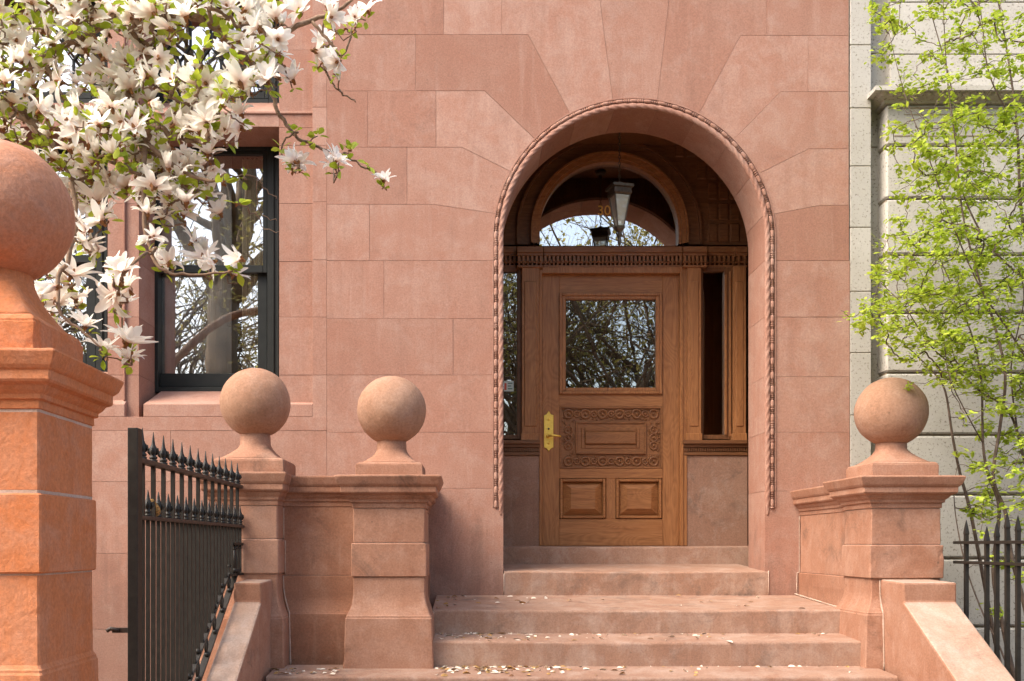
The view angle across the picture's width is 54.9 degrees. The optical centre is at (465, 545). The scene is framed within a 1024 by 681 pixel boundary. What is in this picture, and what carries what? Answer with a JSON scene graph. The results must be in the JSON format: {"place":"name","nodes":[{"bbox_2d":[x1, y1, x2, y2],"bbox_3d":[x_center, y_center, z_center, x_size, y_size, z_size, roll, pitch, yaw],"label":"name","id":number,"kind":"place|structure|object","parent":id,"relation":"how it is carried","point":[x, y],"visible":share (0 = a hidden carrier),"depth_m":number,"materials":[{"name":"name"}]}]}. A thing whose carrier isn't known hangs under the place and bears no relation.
{"place":"outdoors","nodes":[
{"label":"outdoors","id":0,"kind":"place"},
{"bbox_2d":[0,139,123,680],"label":"ball pillar","id":1,"kind":"structure","parent":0,"point":[57,394],"depth_m":3.25,"materials":[{"name":"orange stone"}]},
{"bbox_2d":[0,0,849,680],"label":"brownstone house","id":2,"kind":"structure","parent":0,"point":[672,368],"depth_m":7.30,"materials":[{"name":"pink stone"}]},
{"bbox_2d":[0,0,107,102],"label":"window","id":3,"kind":"structure","parent":2,"relation":"in","point":[85,97],"depth_m":7.75,"materials":[{"name":"black paint"}]},
{"bbox_2d":[32,147,107,371],"bbox_3d":[-3.487,-2.250,7.781,1.525,1.781,0.158,0,0,0],"label":"window","id":4,"kind":"structure","parent":2,"relation":"in","point":[92,299],"depth_m":7.72,"materials":[{"name":"black paint"}]},
{"bbox_2d":[162,156,231,372],"bbox_3d":[-2.152,-2.169,7.850,0.588,1.902,0.043,0,0,0],"label":"curtain","id":5,"kind":"object","parent":2,"relation":"hanging from","point":[196,324],"visible":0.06,"depth_m":7.85,"materials":[{"name":"white fabric"}]},
{"bbox_2d":[155,147,278,392],"bbox_3d":[-1.908,-2.173,7.781,1.058,1.935,0.158,0,0,0],"label":"window","id":6,"kind":"structure","parent":2,"relation":"in","point":[268,273],"depth_m":7.73,"materials":[{"name":"black paint"}]},
{"bbox_2d":[155,0,278,102],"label":"window","id":7,"kind":"structure","parent":2,"relation":"in","point":[261,97],"depth_m":7.75,"materials":[{"name":"black paint"}]},
{"bbox_2d":[242,158,262,369],"bbox_3d":[-1.652,-2.166,7.870,0.266,1.855,0.039,0,0,0],"label":"curtain","id":8,"kind":"object","parent":2,"relation":"hanging from","point":[252,241],"visible":0.44,"depth_m":7.87,"materials":[{"name":"white fabric"}]},
{"bbox_2d":[542,275,678,545],"bbox_3d":[1.255,-1.170,8.455,1.186,2.341,0.120,0,0,0],"label":"door","id":9,"kind":"structure","parent":2,"relation":"in","point":[613,453],"depth_m":8.46,"materials":[{"name":"brown wood"}]},
{"bbox_2d":[605,133,633,245],"bbox_3d":[1.243,-2.926,7.920,0.176,1.016,0.176,0,0,-14],"label":"hanging lantern","id":10,"kind":"object","parent":2,"relation":"hanging from","point":[619,190],"visible":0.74,"depth_m":7.90,"materials":[{"name":"brown metal"}]},
{"bbox_2d":[849,0,1023,680],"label":"granite building","id":11,"kind":"structure","parent":0,"point":[873,178],"depth_m":7.28,"materials":[{"name":"grey stone"}]},
{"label":"ground","id":12,"kind":"structure","parent":0,"visible":0},
{"bbox_2d":[0,0,394,374],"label":"magnolia tree","id":13,"kind":"object","parent":12,"relation":"on","point":[187,112],"visible":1,"depth_m":4.12,"materials":[{"name":"white plant"}]},
{"bbox_2d":[206,579,271,680],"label":"cheek wall","id":14,"kind":"structure","parent":12,"relation":"on","point":[243,652],"depth_m":5.53,"materials":[{"name":"stone"}]},
{"bbox_2d":[200,368,295,680],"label":"ball pillar","id":15,"kind":"structure","parent":12,"relation":"on","point":[255,404],"depth_m":5.97,"materials":[{"name":"brown stone"}]},
{"bbox_2d":[105,428,244,680],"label":"iron gate","id":16,"kind":"structure","parent":15,"relation":"attached to","point":[211,543],"depth_m":4.64,"materials":[{"name":"black metal"}]},
{"bbox_2d":[150,499,160,516],"bbox_3d":[-1.354,-0.165,4.301,0.040,0.078,0.066,0,0,0],"label":"dry leaf","id":17,"kind":"object","parent":16,"relation":"on","point":[158,511],"visible":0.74,"depth_m":4.30,"materials":[{"name":"brown plant"}]},
{"bbox_2d":[283,476,353,664],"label":"parapet wall","id":18,"kind":"structure","parent":12,"relation":"on","point":[318,538],"depth_m":6.16,"materials":[{"name":"brown stone"}]},
{"bbox_2d":[427,499,435,605],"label":"parapet wall","id":19,"kind":"structure","parent":12,"relation":"on","point":[432,503],"depth_m":7.15,"materials":[{"name":"brown stone"}]},
{"bbox_2d":[266,508,897,680],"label":"stoop","id":20,"kind":"object","parent":12,"relation":"on","point":[574,585],"visible":0.87,"depth_m":6.35,"materials":[{"name":"brown stone"}]},
{"bbox_2d":[335,376,443,668],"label":"ball pillar","id":21,"kind":"structure","parent":20,"relation":"on","point":[390,489],"depth_m":5.97,"materials":[{"name":"brown stone"}]},
{"bbox_2d":[271,594,860,675],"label":"fallen petals","id":22,"kind":"object","parent":20,"relation":"on","point":[447,669],"visible":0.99,"depth_m":5.96,"materials":[{"name":"white plant"}]},
{"bbox_2d":[790,486,845,605],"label":"parapet wall","id":23,"kind":"structure","parent":20,"relation":"on","point":[822,517],"depth_m":6.84,"materials":[{"name":"brown stone"}]},
{"bbox_2d":[822,377,965,670],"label":"ball pillar","id":24,"kind":"structure","parent":20,"relation":"on","point":[892,493],"depth_m":5.99,"materials":[{"name":"brown stone"}]},
{"bbox_2d":[838,0,1023,679],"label":"young tree","id":25,"kind":"object","parent":12,"relation":"on","point":[983,260],"visible":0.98,"depth_m":6.09,"materials":[{"name":"green plant"}]},
{"bbox_2d":[881,579,1014,680],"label":"cheek wall","id":26,"kind":"structure","parent":12,"relation":"on","point":[931,632],"depth_m":5.53,"materials":[{"name":"pink stone"}]},
{"bbox_2d":[953,512,1023,680],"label":"iron fence","id":27,"kind":"object","parent":12,"relation":"on","point":[997,563],"visible":0.92,"depth_m":5.48,"materials":[{"name":"black metal"}]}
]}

